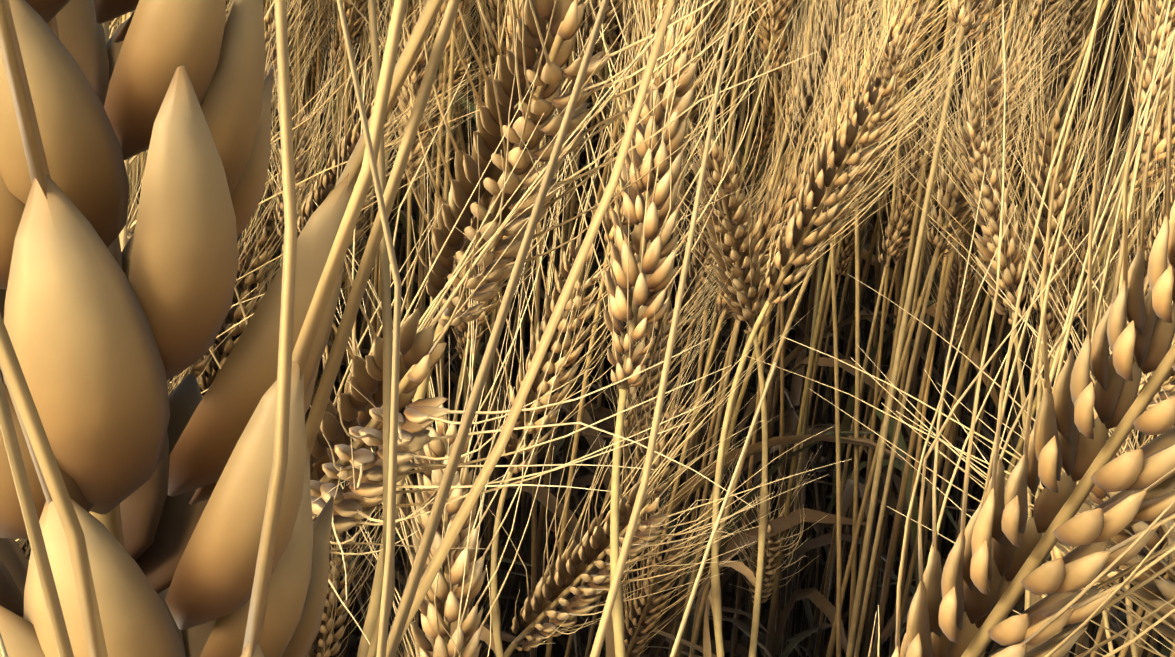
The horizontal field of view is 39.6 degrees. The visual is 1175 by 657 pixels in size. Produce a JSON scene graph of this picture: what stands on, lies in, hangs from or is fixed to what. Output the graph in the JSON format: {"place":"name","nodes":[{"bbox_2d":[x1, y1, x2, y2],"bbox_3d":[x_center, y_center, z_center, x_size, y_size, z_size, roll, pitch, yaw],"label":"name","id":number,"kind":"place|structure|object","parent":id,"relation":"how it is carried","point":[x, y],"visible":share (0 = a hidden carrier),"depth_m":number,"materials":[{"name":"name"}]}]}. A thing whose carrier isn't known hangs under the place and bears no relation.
{"place":"outdoors","nodes":[
{"label":"outdoors","id":0,"kind":"place"},
{"bbox_2d":[130,0,339,389],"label":"wheat ear","id":1,"kind":"object","parent":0,"point":[197,367],"visible":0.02,"depth_m":0.65},
{"bbox_2d":[198,88,337,397],"bbox_3d":[-0.142,-0.027,0.686,0.064,0.158,0.071,22,13,14],"label":"wheat ear","id":2,"kind":"object","parent":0,"point":[227,344],"visible":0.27,"depth_m":0.69},
{"bbox_2d":[264,10,354,244],"bbox_3d":[-0.127,-0.087,0.702,0.045,0.115,0.053,8,19,-8],"label":"wheat ear","id":3,"kind":"object","parent":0,"point":[302,165],"visible":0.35,"depth_m":0.72},
{"bbox_2d":[307,390,413,656],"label":"wheat ear","id":4,"kind":"object","parent":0,"point":[328,624],"visible":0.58,"depth_m":0.63},
{"bbox_2d":[0,0,775,656],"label":"wheat ear","id":5,"kind":"object","parent":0,"point":[130,490],"visible":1,"depth_m":0.06},
{"bbox_2d":[289,0,506,237],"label":"wheat ear","id":6,"kind":"object","parent":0,"point":[324,189],"visible":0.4,"depth_m":0.58},
{"bbox_2d":[127,0,753,644],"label":"wheat ear","id":7,"kind":"object","parent":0,"point":[349,434],"visible":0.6,"depth_m":0.17},
{"bbox_2d":[304,156,578,656],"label":"wheat ear","id":8,"kind":"object","parent":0,"point":[454,589],"visible":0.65,"depth_m":0.42},
{"bbox_2d":[463,46,597,338],"bbox_3d":[-0.033,-0.051,0.669,0.056,0.125,0.050,4,28,-26],"label":"wheat ear","id":9,"kind":"object","parent":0,"point":[489,310],"visible":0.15,"depth_m":0.68},
{"bbox_2d":[349,0,815,326],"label":"wheat ear","id":10,"kind":"object","parent":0,"point":[517,69],"visible":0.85,"depth_m":0.19},
{"bbox_2d":[482,27,750,473],"bbox_3d":[-0.001,-0.017,0.519,0.076,0.155,0.071,28,22,18],"label":"wheat ear","id":11,"kind":"object","parent":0,"point":[570,357],"visible":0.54,"depth_m":0.53},
{"bbox_2d":[489,334,850,650],"bbox_3d":[0.009,0.061,0.502,0.078,0.168,0.065,-21,68,-48],"label":"wheat ear","id":12,"kind":"object","parent":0,"point":[582,559],"visible":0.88,"depth_m":0.52},
{"bbox_2d":[553,0,803,389],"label":"wheat ear","id":13,"kind":"object","parent":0,"point":[653,219],"visible":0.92,"depth_m":0.42},
{"bbox_2d":[227,153,1159,656],"bbox_3d":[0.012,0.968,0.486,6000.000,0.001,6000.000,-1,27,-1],"label":"soil","id":14,"kind":"structure","parent":0,"point":[803,539],"depth_m":1.82,"materials":[{"name":"brown soil"}]},
{"bbox_2d":[15,0,478,561],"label":"wheat ear","id":15,"kind":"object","parent":14,"relation":"on","point":[133,158],"depth_m":0.16,"materials":[{"name":"plant"}]},
{"bbox_2d":[357,312,450,656],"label":"wheat stalk","id":16,"kind":"object","parent":14,"relation":"on","point":[374,606],"visible":0.29,"depth_m":0.23,"materials":[{"name":"beige plant"}]},
{"bbox_2d":[454,339,470,651],"bbox_3d":[-0.034,0.428,0.731,0.015,0.788,0.323,-4,27,-7],"label":"wheat stalk","id":17,"kind":"object","parent":14,"relation":"on","point":[460,377],"visible":0.19,"depth_m":0.70,"materials":[{"name":"beige plant"}]},
{"bbox_2d":[223,0,705,424],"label":"wheat field","id":18,"kind":"structure","parent":14,"relation":"on","point":[476,88],"depth_m":1.94,"materials":[{"name":"plant"}]},
{"bbox_2d":[311,0,630,256],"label":"wheat field","id":19,"kind":"structure","parent":14,"relation":"on","point":[473,7],"depth_m":2.38,"materials":[{"name":"plant"}]},
{"bbox_2d":[472,471,512,656],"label":"wheat stalk","id":20,"kind":"object","parent":14,"relation":"on","point":[496,645],"visible":0.85,"depth_m":0.55,"materials":[{"name":"beige plant"}]},
{"bbox_2d":[503,641,517,656],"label":"wheat stalk","id":21,"kind":"object","parent":14,"relation":"on","point":[510,649],"visible":0.96,"depth_m":0.57,"materials":[{"name":"beige plant"}]},
{"bbox_2d":[14,0,1174,656],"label":"wheat field","id":22,"kind":"structure","parent":14,"relation":"on","point":[648,622],"depth_m":0.61,"materials":[{"name":"plant"}]},
{"bbox_2d":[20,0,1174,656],"bbox_3d":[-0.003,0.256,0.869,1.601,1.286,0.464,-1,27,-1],"label":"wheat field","id":23,"kind":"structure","parent":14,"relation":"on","point":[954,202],"depth_m":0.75,"materials":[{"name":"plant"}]},
{"bbox_2d":[25,0,1172,656],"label":"wheat field","id":24,"kind":"structure","parent":14,"relation":"on","point":[797,394],"depth_m":1.23,"materials":[{"name":"plant"}]},
{"bbox_2d":[24,0,1174,656],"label":"wheat field","id":25,"kind":"structure","parent":14,"relation":"on","point":[1078,12],"depth_m":1.08,"materials":[{"name":"plant"}]},
{"bbox_2d":[605,389,626,656],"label":"wheat stalk","id":26,"kind":"object","parent":14,"relation":"on","point":[614,641],"visible":0.83,"depth_m":0.43,"materials":[{"name":"beige plant"}]},
{"bbox_2d":[110,0,1173,607],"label":"wheat field","id":27,"kind":"structure","parent":14,"relation":"on","point":[686,202],"depth_m":1.59,"materials":[{"name":"plant"}]},
{"bbox_2d":[117,0,1174,656],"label":"wheat field","id":28,"kind":"structure","parent":14,"relation":"on","point":[869,300],"depth_m":1.49,"materials":[{"name":"plant"}]},
{"bbox_2d":[131,0,1173,527],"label":"wheat field","id":29,"kind":"structure","parent":14,"relation":"on","point":[909,84],"depth_m":1.68,"materials":[{"name":"plant"}]},
{"bbox_2d":[138,0,1174,656],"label":"wheat field","id":30,"kind":"structure","parent":14,"relation":"on","point":[794,334],"depth_m":1.36,"materials":[{"name":"plant"}]},
{"bbox_2d":[563,0,869,194],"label":"wheat field","id":31,"kind":"structure","parent":14,"relation":"on","point":[748,54],"depth_m":2.40,"materials":[{"name":"plant"}]},
{"bbox_2d":[280,0,1172,495],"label":"wheat field","id":32,"kind":"structure","parent":14,"relation":"on","point":[724,148],"depth_m":1.77,"materials":[{"name":"plant"}]},
{"bbox_2d":[689,334,767,656],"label":"wheat stalk","id":33,"kind":"object","parent":14,"relation":"on","point":[747,572],"visible":0.96,"depth_m":0.61,"materials":[{"name":"beige plant"}]},
{"bbox_2d":[590,0,807,333],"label":"wheat ear","id":34,"kind":"object","parent":33,"relation":"attached to","point":[733,244],"visible":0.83,"depth_m":0.56},
{"bbox_2d":[703,301,770,656],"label":"wheat stalk","id":35,"kind":"object","parent":14,"relation":"on","point":[713,599],"visible":1,"depth_m":0.53,"materials":[{"name":"beige plant"}]},
{"bbox_2d":[1014,328,1031,610],"bbox_3d":[0.147,0.418,0.690,0.013,0.813,0.257,4,27,8],"label":"wheat stalk","id":36,"kind":"object","parent":14,"relation":"on","point":[1024,417],"visible":0.29,"depth_m":0.62,"materials":[{"name":"beige plant"}]},
{"bbox_2d":[1031,338,1045,605],"bbox_3d":[0.179,0.423,0.743,0.010,0.827,0.257,2,27,5],"label":"wheat stalk","id":37,"kind":"object","parent":14,"relation":"on","point":[1035,598],"visible":0.27,"depth_m":0.67,"materials":[{"name":"beige plant"}]},
{"bbox_2d":[906,0,1174,425],"bbox_3d":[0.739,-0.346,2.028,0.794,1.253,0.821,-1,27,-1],"label":"wheat field","id":38,"kind":"structure","parent":14,"relation":"on","point":[1100,32],"depth_m":1.90,"materials":[{"name":"plant"}]},
{"bbox_2d":[1064,353,1114,656],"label":"wheat stalk","id":39,"kind":"object","parent":14,"relation":"on","point":[1107,632],"visible":0.1,"depth_m":0.59,"materials":[{"name":"beige plant"}]},
{"bbox_2d":[1118,137,1139,656],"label":"wheat stalk","id":40,"kind":"object","parent":14,"relation":"on","point":[1130,619],"visible":0.15,"depth_m":0.55,"materials":[{"name":"beige plant"}]},
{"bbox_2d":[700,443,819,602],"bbox_3d":[0.087,0.115,0.887,0.076,0.147,0.078,-11,56,-9],"label":"wheat ear","id":41,"kind":"object","parent":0,"point":[772,552],"visible":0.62,"depth_m":0.89},
{"bbox_2d":[747,0,1039,303],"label":"wheat ear","id":42,"kind":"object","parent":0,"point":[799,216],"visible":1,"depth_m":0.51},
{"bbox_2d":[744,149,1174,656],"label":"wheat ear","id":43,"kind":"object","parent":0,"point":[1156,592],"visible":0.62,"depth_m":0.17},
{"bbox_2d":[864,4,1056,325],"bbox_3d":[0.141,-0.064,0.594,0.064,0.140,0.068,-21,17,-25],"label":"wheat ear","id":44,"kind":"object","parent":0,"point":[989,209],"visible":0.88,"depth_m":0.60},
{"bbox_2d":[868,0,1174,656],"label":"wheat ear","id":45,"kind":"object","parent":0,"point":[994,568],"visible":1,"depth_m":0.15},
{"bbox_2d":[971,0,1127,319],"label":"wheat ear","id":46,"kind":"object","parent":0,"point":[1050,139],"visible":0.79,"depth_m":0.65},
{"bbox_2d":[1096,341,1174,430],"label":"wheat ear","id":47,"kind":"object","parent":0,"point":[1169,390],"visible":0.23,"depth_m":0.28},
{"bbox_2d":[1112,0,1174,136],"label":"wheat ear","id":48,"kind":"object","parent":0,"point":[1154,10],"visible":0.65,"depth_m":0.55},
{"bbox_2d":[1112,104,1174,325],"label":"wheat ear","id":49,"kind":"object","parent":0,"point":[1154,232],"visible":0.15,"depth_m":0.58}
]}

